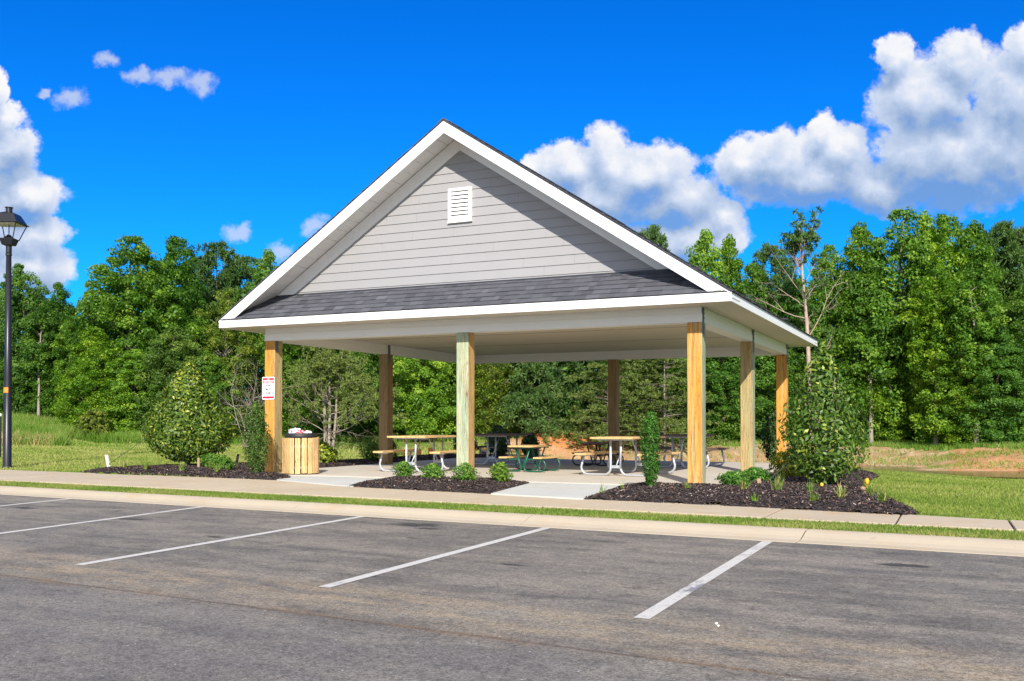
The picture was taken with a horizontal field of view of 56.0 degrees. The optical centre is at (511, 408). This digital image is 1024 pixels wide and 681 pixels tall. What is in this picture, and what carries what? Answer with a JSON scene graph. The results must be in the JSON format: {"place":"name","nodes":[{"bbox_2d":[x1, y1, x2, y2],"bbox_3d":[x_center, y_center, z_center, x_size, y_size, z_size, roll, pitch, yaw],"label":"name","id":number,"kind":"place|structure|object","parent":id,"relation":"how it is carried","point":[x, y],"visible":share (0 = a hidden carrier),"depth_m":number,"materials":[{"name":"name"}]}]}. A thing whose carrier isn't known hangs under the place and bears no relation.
{"place":"outdoors","nodes":[
{"label":"outdoors","id":0,"kind":"place"},
{"bbox_2d":[277,475,381,486],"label":"path","id":1,"kind":"structure","parent":0,"point":[337,481],"depth_m":18.40,"materials":[{"name":"concrete"}]},
{"bbox_2d":[0,494,1023,680],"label":"parking lot","id":2,"kind":"structure","parent":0,"point":[554,604],"depth_m":6.54,"materials":[{"name":"grey asphalt"}]},
{"bbox_2d":[75,516,361,564],"bbox_3d":[-2.858,1.386,10.462,0.105,0.001,4.613,0,-1,23],"label":"parking line","id":3,"kind":"object","parent":2,"relation":"on","point":[109,559],"visible":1,"depth_m":9.79,"materials":[{"name":"paint"}]},
{"bbox_2d":[318,528,548,587],"bbox_3d":[-0.504,1.369,9.223,0.105,0.001,4.410,0,-1,24],"label":"parking line","id":4,"kind":"object","parent":2,"relation":"on","point":[416,562],"visible":1,"depth_m":8.59,"materials":[{"name":"paint"}]},
{"bbox_2d":[0,486,1023,556],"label":"kerb","id":5,"kind":"structure","parent":2,"relation":"on","point":[1004,547],"depth_m":11.35,"materials":[{"name":"concrete"}]},
{"bbox_2d":[633,541,770,618],"bbox_3d":[1.729,1.351,8.018,0.115,0.001,4.310,0,-1,25],"label":"parking line","id":6,"kind":"object","parent":2,"relation":"on","point":[657,608],"visible":1,"depth_m":7.33,"materials":[{"name":"paint"}]},
{"bbox_2d":[0,470,1023,531],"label":"sidewalk","id":7,"kind":"structure","parent":0,"point":[257,486],"depth_m":14.02,"materials":[{"name":"concrete"}]},
{"bbox_2d":[0,428,1023,522],"bbox_3d":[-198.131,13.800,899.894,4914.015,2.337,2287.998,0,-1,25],"label":"ground","id":8,"kind":"structure","parent":0,"point":[564,451],"depth_m":41.73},
{"bbox_2d":[0,206,28,467],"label":"street lamp","id":9,"kind":"object","parent":8,"relation":"on","point":[13,226],"visible":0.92,"depth_m":23.48,"materials":[{"name":"black metal"}]},
{"bbox_2d":[0,345,36,414],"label":"broadleaf tree","id":10,"kind":"object","parent":8,"relation":"on","point":[15,379],"visible":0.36,"depth_m":46.38,"materials":[{"name":"green plant"}]},
{"bbox_2d":[0,263,51,413],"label":"broadleaf tree","id":11,"kind":"object","parent":8,"relation":"on","point":[31,296],"visible":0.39,"depth_m":46.76,"materials":[{"name":"green plant"}]},
{"bbox_2d":[17,299,60,417],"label":"slender tree","id":12,"kind":"object","parent":8,"relation":"on","point":[34,347],"visible":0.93,"depth_m":45.59,"materials":[{"name":"green plant"}]},
{"bbox_2d":[24,330,77,419],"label":"broadleaf tree","id":13,"kind":"object","parent":8,"relation":"on","point":[45,398],"visible":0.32,"depth_m":45.90,"materials":[{"name":"green plant"}]},
{"bbox_2d":[24,282,78,417],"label":"broadleaf tree","id":14,"kind":"object","parent":8,"relation":"on","point":[62,295],"visible":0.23,"depth_m":46.77,"materials":[{"name":"green plant"}]},
{"bbox_2d":[49,309,84,393],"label":"slender tree","id":15,"kind":"object","parent":8,"relation":"on","point":[64,351],"visible":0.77,"depth_m":44.74,"materials":[{"name":"green plant"}]},
{"bbox_2d":[48,326,130,431],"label":"broadleaf tree","id":16,"kind":"object","parent":8,"relation":"on","point":[87,380],"visible":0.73,"depth_m":44.01,"materials":[{"name":"green plant"}]},
{"bbox_2d":[73,408,112,441],"bbox_3d":[-18.503,0.805,42.435,1.746,1.641,1.588,-1,-1,43],"label":"bush","id":17,"kind":"object","parent":8,"relation":"on","point":[90,420],"visible":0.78,"depth_m":42.16,"materials":[{"name":"green plant"}]},
{"bbox_2d":[94,349,160,432],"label":"broadleaf tree","id":18,"kind":"object","parent":8,"relation":"on","point":[127,420],"visible":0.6,"depth_m":43.72,"materials":[{"name":"green plant"}]},
{"bbox_2d":[55,233,203,420],"bbox_3d":[-18.346,-3.384,46.727,6.612,10.012,5.273,0,-1,-11],"label":"broadleaf tree","id":19,"kind":"object","parent":8,"relation":"on","point":[119,283],"visible":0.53,"depth_m":45.87,"materials":[{"name":"green plant"}]},
{"bbox_2d":[126,235,218,368],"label":"broadleaf tree","id":20,"kind":"object","parent":8,"relation":"on","point":[181,275],"visible":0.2,"depth_m":48.15,"materials":[{"name":"green plant"}]},
{"bbox_2d":[129,326,219,432],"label":"broadleaf tree","id":21,"kind":"object","parent":8,"relation":"on","point":[157,380],"visible":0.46,"depth_m":43.43,"materials":[{"name":"green plant"}]},
{"bbox_2d":[180,240,247,355],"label":"tree","id":22,"kind":"object","parent":8,"relation":"on","point":[207,262],"visible":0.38,"depth_m":52.64,"materials":[{"name":"green plant"}]},
{"bbox_2d":[191,350,245,437],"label":"broadleaf tree","id":23,"kind":"object","parent":8,"relation":"on","point":[220,372],"visible":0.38,"depth_m":44.02,"materials":[{"name":"green plant"}]},
{"bbox_2d":[185,287,263,426],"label":"broadleaf tree","id":24,"kind":"object","parent":8,"relation":"on","point":[227,340],"visible":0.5,"depth_m":45.15,"materials":[{"name":"green plant"}]},
{"bbox_2d":[206,254,258,388],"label":"pine tree","id":25,"kind":"object","parent":8,"relation":"on","point":[247,259],"visible":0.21,"depth_m":54.68,"materials":[{"name":"green plant"}]},
{"bbox_2d":[214,348,285,446],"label":"dead tree","id":26,"kind":"object","parent":8,"relation":"on","point":[248,404],"visible":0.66,"depth_m":40.34,"materials":[{"name":"grey plant"}]},
{"bbox_2d":[239,248,290,426],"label":"broadleaf tree","id":27,"kind":"object","parent":8,"relation":"on","point":[268,259],"visible":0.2,"depth_m":49.52,"materials":[{"name":"green plant"}]},
{"bbox_2d":[257,334,343,436],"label":"broadleaf tree","id":28,"kind":"object","parent":8,"relation":"on","point":[292,353],"visible":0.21,"depth_m":45.34,"materials":[{"name":"green plant"}]},
{"bbox_2d":[79,453,547,479],"bbox_3d":[-4.125,1.434,25.376,5.998,0.200,12.577,0,-1,28],"label":"mulch bed","id":29,"kind":"object","parent":8,"relation":"on","point":[204,473],"visible":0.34,"depth_m":20.64,"materials":[{"name":"brown wood"}]},
{"bbox_2d":[139,359,241,464],"bbox_3d":[-7.410,0.159,22.194,2.259,2.593,2.251,0,-1,25],"label":"evergreen shrub","id":30,"kind":"object","parent":29,"relation":"on","point":[174,421],"visible":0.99,"depth_m":21.67,"materials":[{"name":"green plant"}]},
{"bbox_2d":[207,455,238,469],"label":"shrub","id":31,"kind":"object","parent":29,"relation":"on","point":[224,461],"visible":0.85,"depth_m":20.54,"materials":[{"name":"green plant"}]},
{"bbox_2d":[237,401,274,472],"bbox_3d":[-5.203,0.630,19.602,0.709,1.567,0.746,0,-1,25],"label":"columnar holly","id":32,"kind":"object","parent":29,"relation":"on","point":[255,449],"visible":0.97,"depth_m":19.49,"materials":[{"name":"green plant"}]},
{"bbox_2d":[319,441,342,462],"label":"shrub","id":33,"kind":"object","parent":29,"relation":"on","point":[326,453],"visible":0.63,"depth_m":24.00,"materials":[{"name":"green plant"}]},
{"bbox_2d":[356,442,378,460],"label":"shrub","id":34,"kind":"object","parent":29,"relation":"on","point":[369,455],"visible":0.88,"depth_m":25.77,"materials":[{"name":"green plant"}]},
{"bbox_2d":[484,425,510,454],"bbox_3d":[-0.430,1.034,30.001,0.865,1.038,0.878,0,-1,25],"label":"dark holly","id":35,"kind":"object","parent":29,"relation":"on","point":[502,445],"visible":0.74,"depth_m":29.81,"materials":[{"name":"green plant"}]},
{"bbox_2d":[259,345,415,448],"bbox_3d":[-7.658,-0.904,41.377,6.538,6.221,5.774,0,-1,5],"label":"pale stemmed tree","id":36,"kind":"object","parent":8,"relation":"on","point":[357,383],"visible":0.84,"depth_m":40.67,"materials":[{"name":"green plant"}]},
{"bbox_2d":[332,351,403,436],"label":"broadleaf tree","id":37,"kind":"object","parent":8,"relation":"on","point":[372,426],"visible":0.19,"depth_m":45.30,"materials":[{"name":"green plant"}]},
{"bbox_2d":[393,356,456,441],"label":"broadleaf tree","id":38,"kind":"object","parent":8,"relation":"on","point":[426,421],"visible":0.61,"depth_m":43.77,"materials":[{"name":"green plant"}]},
{"bbox_2d":[349,475,528,493],"bbox_3d":[-1.334,1.308,16.853,3.540,0.179,2.700,0,-1,25],"label":"mulch bed","id":39,"kind":"object","parent":8,"relation":"on","point":[423,487],"visible":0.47,"depth_m":16.00,"materials":[{"name":"brown wood"}]},
{"bbox_2d":[419,463,446,477],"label":"shrub","id":40,"kind":"object","parent":39,"relation":"on","point":[435,471],"visible":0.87,"depth_m":17.13,"materials":[{"name":"green plant"}]},
{"bbox_2d":[450,462,481,480],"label":"shrub","id":41,"kind":"object","parent":39,"relation":"on","point":[466,472],"visible":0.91,"depth_m":16.52,"materials":[{"name":"green plant"}]},
{"bbox_2d":[486,461,513,481],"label":"shrub","id":42,"kind":"object","parent":39,"relation":"on","point":[501,471],"visible":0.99,"depth_m":16.77,"materials":[{"name":"green plant"}]},
{"bbox_2d":[417,361,491,434],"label":"broadleaf tree","id":43,"kind":"object","parent":8,"relation":"on","point":[452,395],"visible":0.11,"depth_m":45.65,"materials":[{"name":"green plant"}]},
{"bbox_2d":[474,363,523,433],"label":"broadleaf tree","id":44,"kind":"object","parent":8,"relation":"on","point":[488,418],"visible":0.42,"depth_m":44.33,"materials":[{"name":"green plant"}]},
{"bbox_2d":[0,263,1002,432],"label":"wood","id":45,"kind":"object","parent":8,"relation":"on","point":[236,297],"depth_m":52.47,"materials":[{"name":"green plant"}]},
{"bbox_2d":[0,387,1021,441],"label":"undergrowth","id":46,"kind":"object","parent":8,"relation":"on","point":[566,413],"visible":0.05,"depth_m":48.13,"materials":[{"name":"green plant"}]},
{"bbox_2d":[0,438,1023,520],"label":"lawn grass","id":47,"kind":"structure","parent":8,"relation":"on","point":[959,482],"depth_m":23.24,"materials":[{"name":"green plant"}]},
{"bbox_2d":[479,362,572,443],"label":"pine tree","id":48,"kind":"object","parent":8,"relation":"on","point":[527,397],"visible":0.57,"depth_m":44.19,"materials":[{"name":"green plant"}]},
{"bbox_2d":[277,458,776,484],"bbox_3d":[0.995,1.492,22.848,10.000,0.150,10.100,0,-1,25],"label":"pavilion pad","id":49,"kind":"object","parent":8,"relation":"on","point":[568,471],"visible":0.35,"depth_m":21.15,"materials":[{"name":"concrete"}]},
{"bbox_2d":[282,433,318,473],"bbox_3d":[-4.434,0.943,20.221,0.764,0.839,0.766,0,-1,17],"label":"litter bin","id":50,"kind":"object","parent":49,"relation":"on","point":[300,453],"visible":0.99,"depth_m":19.92,"materials":[{"name":"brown wood"}]},
{"bbox_2d":[373,435,474,471],"bbox_3d":[-1.937,1.002,21.485,1.610,0.783,1.860,0,-1,21],"label":"picnic table","id":51,"kind":"object","parent":49,"relation":"on","point":[406,450],"visible":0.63,"depth_m":20.96,"materials":[{"name":"brown wood"}]},
{"bbox_2d":[474,433,540,465],"bbox_3d":[-0.242,1.051,24.864,1.610,0.783,1.860,0,-1,23],"label":"picnic table","id":52,"kind":"object","parent":49,"relation":"on","point":[495,435],"visible":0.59,"depth_m":24.35,"materials":[{"name":"brown wood"}]},
{"bbox_2d":[217,118,818,482],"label":"pavilion","id":53,"kind":"structure","parent":49,"relation":"on","point":[444,240],"depth_m":18.89,"materials":[{"name":"white wood"}]},
{"bbox_2d":[262,377,274,399],"bbox_3d":[-5.238,-0.427,20.706,0.330,0.485,0.014,0,-1,25],"label":"notice sign","id":54,"kind":"object","parent":53,"relation":"attached to","point":[268,388],"visible":1,"depth_m":20.70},
{"bbox_2d":[499,445,560,471],"bbox_3d":[0.401,1.103,21.222,1.130,0.572,1.000,0,-1,28],"label":"childrens picnic table","id":55,"kind":"object","parent":49,"relation":"on","point":[524,457],"visible":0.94,"depth_m":21.02,"materials":[{"name":"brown wood"}]},
{"bbox_2d":[572,442,623,465],"bbox_3d":[2.151,1.144,24.080,1.130,0.572,1.000,0,-1,22],"label":"childrens picnic table","id":56,"kind":"object","parent":49,"relation":"on","point":[595,444],"visible":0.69,"depth_m":23.85,"materials":[{"name":"brown wood"}]},
{"bbox_2d":[574,436,680,476],"bbox_3d":[2.421,0.981,19.996,1.610,0.783,1.860,0,-1,29],"label":"picnic table","id":57,"kind":"object","parent":49,"relation":"on","point":[610,452],"visible":0.84,"depth_m":19.61,"materials":[{"name":"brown wood"}]},
{"bbox_2d":[657,434,727,467],"bbox_3d":[4.188,1.028,23.243,1.610,0.783,1.860,0,-1,27],"label":"picnic table","id":58,"kind":"object","parent":49,"relation":"on","point":[680,436],"visible":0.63,"depth_m":22.68,"materials":[{"name":"brown wood"}]},
{"bbox_2d":[538,361,598,434],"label":"pine tree","id":59,"kind":"object","parent":8,"relation":"on","point":[556,371],"visible":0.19,"depth_m":48.85,"materials":[{"name":"green plant"}]},
{"bbox_2d":[401,359,736,436],"bbox_3d":[3.567,-1.698,52.007,19.922,8.005,6.802,0,-1,0],"label":"wood","id":60,"kind":"object","parent":8,"relation":"on","point":[569,373],"depth_m":49.65,"materials":[{"name":"green plant"}]},
{"bbox_2d":[545,359,668,449],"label":"cedar tree","id":61,"kind":"object","parent":8,"relation":"on","point":[590,396],"visible":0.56,"depth_m":42.96,"materials":[{"name":"green plant"}]},
{"bbox_2d":[593,358,683,432],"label":"broadleaf tree","id":62,"kind":"object","parent":8,"relation":"on","point":[669,370],"visible":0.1,"depth_m":47.08,"materials":[{"name":"green plant"}]},
{"bbox_2d":[635,224,670,250],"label":"pine tree","id":63,"kind":"object","parent":8,"relation":"on","point":[655,235],"visible":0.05,"depth_m":55.51,"materials":[{"name":"green plant"}]},
{"bbox_2d":[602,358,729,451],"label":"cedar tree","id":64,"kind":"object","parent":8,"relation":"on","point":[670,420],"visible":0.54,"depth_m":43.57,"materials":[{"name":"needle"},{"name":"bark"}]},
{"bbox_2d":[675,229,734,426],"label":"broadleaf tree","id":65,"kind":"object","parent":8,"relation":"on","point":[708,260],"visible":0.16,"depth_m":49.21,"materials":[{"name":"green plant"}]},
{"bbox_2d":[678,356,768,439],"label":"broadleaf tree","id":66,"kind":"object","parent":8,"relation":"on","point":[716,371],"visible":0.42,"depth_m":46.45,"materials":[{"name":"green plant"}]},
{"bbox_2d":[716,233,747,438],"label":"broadleaf tree","id":67,"kind":"object","parent":8,"relation":"on","point":[729,250],"visible":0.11,"depth_m":49.58,"materials":[{"name":"green plant"}]},
{"bbox_2d":[584,461,919,514],"bbox_3d":[5.668,1.339,18.931,4.800,0.188,13.980,0,-1,25],"label":"mulch bed","id":68,"kind":"object","parent":8,"relation":"on","point":[813,507],"visible":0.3,"depth_m":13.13,"materials":[{"name":"brown wood"}]},
{"bbox_2d":[639,411,661,485],"bbox_3d":[2.184,0.696,15.214,0.375,1.311,0.368,0,-1,25],"label":"columnar holly","id":69,"kind":"object","parent":68,"relation":"on","point":[650,465],"visible":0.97,"depth_m":15.15,"materials":[{"name":"green plant"}]},
{"bbox_2d":[714,471,753,484],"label":"shrub","id":70,"kind":"object","parent":68,"relation":"on","point":[729,477],"visible":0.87,"depth_m":15.43,"materials":[{"name":"green plant"}]},
{"bbox_2d":[738,466,772,480],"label":"shrub","id":71,"kind":"object","parent":68,"relation":"on","point":[754,472],"visible":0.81,"depth_m":16.54,"materials":[{"name":"green plant"}]},
{"bbox_2d":[767,447,812,476],"bbox_3d":[5.219,1.017,17.811,1.081,0.685,1.028,1,-1,-35],"label":"shrub","id":72,"kind":"object","parent":68,"relation":"on","point":[789,468],"visible":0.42,"depth_m":17.64,"materials":[{"name":"green plant"}]},
{"bbox_2d":[775,341,870,483],"bbox_3d":[5.070,0.133,15.706,1.508,2.459,1.538,0,-1,25],"label":"evergreen shrub","id":73,"kind":"object","parent":68,"relation":"on","point":[821,456],"visible":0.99,"depth_m":15.43,"materials":[{"name":"green plant"}]},
{"bbox_2d":[716,262,788,437],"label":"broadleaf tree","id":74,"kind":"object","parent":8,"relation":"on","point":[754,271],"visible":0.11,"depth_m":48.64,"materials":[{"name":"green plant"}]},
{"bbox_2d":[736,347,805,438],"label":"broadleaf tree","id":75,"kind":"object","parent":8,"relation":"on","point":[766,368],"visible":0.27,"depth_m":46.99,"materials":[{"name":"green plant"}]},
{"bbox_2d":[743,241,800,320],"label":"tree","id":76,"kind":"object","parent":8,"relation":"on","point":[763,256],"visible":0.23,"depth_m":52.66,"materials":[{"name":"green plant"}]},
{"bbox_2d":[758,410,789,461],"bbox_3d":[7.347,0.786,26.956,0.868,1.448,0.910,0,-1,25],"label":"dark holly","id":77,"kind":"object","parent":8,"relation":"on","point":[770,426],"visible":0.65,"depth_m":26.80,"materials":[{"name":"green plant"}]},
{"bbox_2d":[742,206,857,438],"bbox_3d":[13.788,-3.870,46.460,5.459,11.810,3.361,0,-1,25],"label":"bare trunked pine","id":78,"kind":"object","parent":8,"relation":"on","point":[798,237],"visible":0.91,"depth_m":46.16,"materials":[{"name":"green plant"}]},
{"bbox_2d":[771,278,837,438],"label":"broadleaf tree","id":79,"kind":"object","parent":8,"relation":"on","point":[792,303],"visible":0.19,"depth_m":48.84,"materials":[{"name":"green plant"}]},
{"bbox_2d":[794,242,863,429],"bbox_3d":[16.319,-3.280,49.465,4.250,10.588,3.389,0,-1,14],"label":"broadleaf tree","id":80,"kind":"object","parent":8,"relation":"on","point":[823,262],"visible":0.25,"depth_m":49.03,"materials":[{"name":"green plant"}]},
{"bbox_2d":[835,329,877,443],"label":"tree","id":81,"kind":"object","parent":8,"relation":"on","point":[861,411],"visible":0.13,"depth_m":47.65,"materials":[{"name":"green plant"}]},
{"bbox_2d":[820,221,899,441],"bbox_3d":[17.433,-3.696,48.535,3.888,11.519,4.219,0,-1,16],"label":"broadleaf tree","id":82,"kind":"object","parent":8,"relation":"on","point":[860,235],"visible":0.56,"depth_m":47.88,"materials":[{"name":"green plant"}]},
{"bbox_2d":[846,278,895,442],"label":"slender tree","id":83,"kind":"object","parent":8,"relation":"on","point":[860,343],"visible":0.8,"depth_m":46.89,"materials":[{"name":"green plant"}]},
{"bbox_2d":[851,305,918,441],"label":"broadleaf tree","id":84,"kind":"object","parent":8,"relation":"on","point":[880,406],"visible":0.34,"depth_m":47.02,"materials":[{"name":"green plant"}]},
{"bbox_2d":[873,389,912,441],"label":"broadleaf tree","id":85,"kind":"object","parent":8,"relation":"on","point":[896,437],"visible":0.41,"depth_m":47.15,"materials":[{"name":"green plant"}]},
{"bbox_2d":[841,206,955,441],"bbox_3d":[19.595,-3.987,48.242,5.706,12.068,5.622,0,-1,2],"label":"broadleaf tree","id":86,"kind":"object","parent":8,"relation":"on","point":[899,253],"visible":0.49,"depth_m":46.99,"materials":[{"name":"green plant"}]},
{"bbox_2d":[893,210,943,441],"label":"broadleaf tree","id":87,"kind":"object","parent":8,"relation":"on","point":[924,229],"visible":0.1,"depth_m":47.38,"materials":[{"name":"green plant"}]},
{"bbox_2d":[897,259,961,445],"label":"slender tree","id":88,"kind":"object","parent":8,"relation":"on","point":[928,310],"visible":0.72,"depth_m":44.39,"materials":[{"name":"green plant"}]},
{"bbox_2d":[888,213,990,438],"bbox_3d":[21.195,-3.732,46.532,4.632,11.503,5.047,1,-1,-34],"label":"broadleaf tree","id":89,"kind":"object","parent":8,"relation":"on","point":[956,257],"visible":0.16,"depth_m":46.19,"materials":[{"name":"green plant"}]},
{"bbox_2d":[905,299,990,446],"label":"broadleaf tree","id":90,"kind":"object","parent":8,"relation":"on","point":[923,396],"visible":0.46,"depth_m":44.07,"materials":[{"name":"green plant"}]},
{"bbox_2d":[930,367,999,446],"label":"broadleaf tree","id":91,"kind":"object","parent":8,"relation":"on","point":[960,379],"visible":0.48,"depth_m":43.21,"materials":[{"name":"green plant"}]},
{"bbox_2d":[943,268,1011,443],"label":"slender tree","id":92,"kind":"object","parent":8,"relation":"on","point":[968,306],"visible":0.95,"depth_m":42.59,"materials":[{"name":"green plant"}]},
{"bbox_2d":[939,219,1018,410],"bbox_3d":[22.035,-3.547,46.196,4.189,11.034,3.860,0,-1,12],"label":"broadleaf tree","id":93,"kind":"object","parent":8,"relation":"on","point":[979,256],"visible":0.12,"depth_m":45.55,"materials":[{"name":"green plant"}]},
{"bbox_2d":[952,329,1023,444],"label":"broadleaf tree","id":94,"kind":"object","parent":8,"relation":"on","point":[996,428],"visible":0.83,"depth_m":42.13,"materials":[{"name":"green plant"}]},
{"bbox_2d":[974,218,1023,303],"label":"tree","id":95,"kind":"object","parent":8,"relation":"on","point":[994,232],"visible":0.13,"depth_m":49.15,"materials":[{"name":"green plant"}]},
{"bbox_2d":[987,225,1023,336],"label":"tree","id":96,"kind":"object","parent":8,"relation":"on","point":[1018,256],"visible":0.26,"depth_m":48.27,"materials":[{"name":"green plant"}]},
{"bbox_2d":[994,285,1023,441],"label":"broadleaf tree","id":97,"kind":"object","parent":8,"relation":"on","point":[1015,313],"visible":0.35,"depth_m":43.21,"materials":[{"name":"green plant"}]},
{"bbox_2d":[0,0,1023,409],"label":"sky","id":98,"kind":"structure","parent":0,"point":[249,125],"materials":[{"name":"blue"}]},
{"bbox_2d":[0,480,1023,539],"bbox_3d":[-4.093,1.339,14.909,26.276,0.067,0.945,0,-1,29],"label":"verge grass","id":99,"kind":"structure","parent":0,"point":[892,528],"depth_m":12.03,"materials":[{"name":"green plant"}]},
{"bbox_2d":[1,411,1023,466],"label":"rough grass","id":100,"kind":"structure","parent":0,"point":[30,429],"depth_m":42.07,"materials":[{"name":"green plant"}]},
{"bbox_2d":[491,482,620,499],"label":"path","id":101,"kind":"structure","parent":0,"point":[561,490],"depth_m":15.46,"materials":[{"name":"concrete"}]},
{"bbox_2d":[858,465,1023,477],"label":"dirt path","id":102,"kind":"structure","parent":0,"point":[1013,474],"depth_m":34.99,"materials":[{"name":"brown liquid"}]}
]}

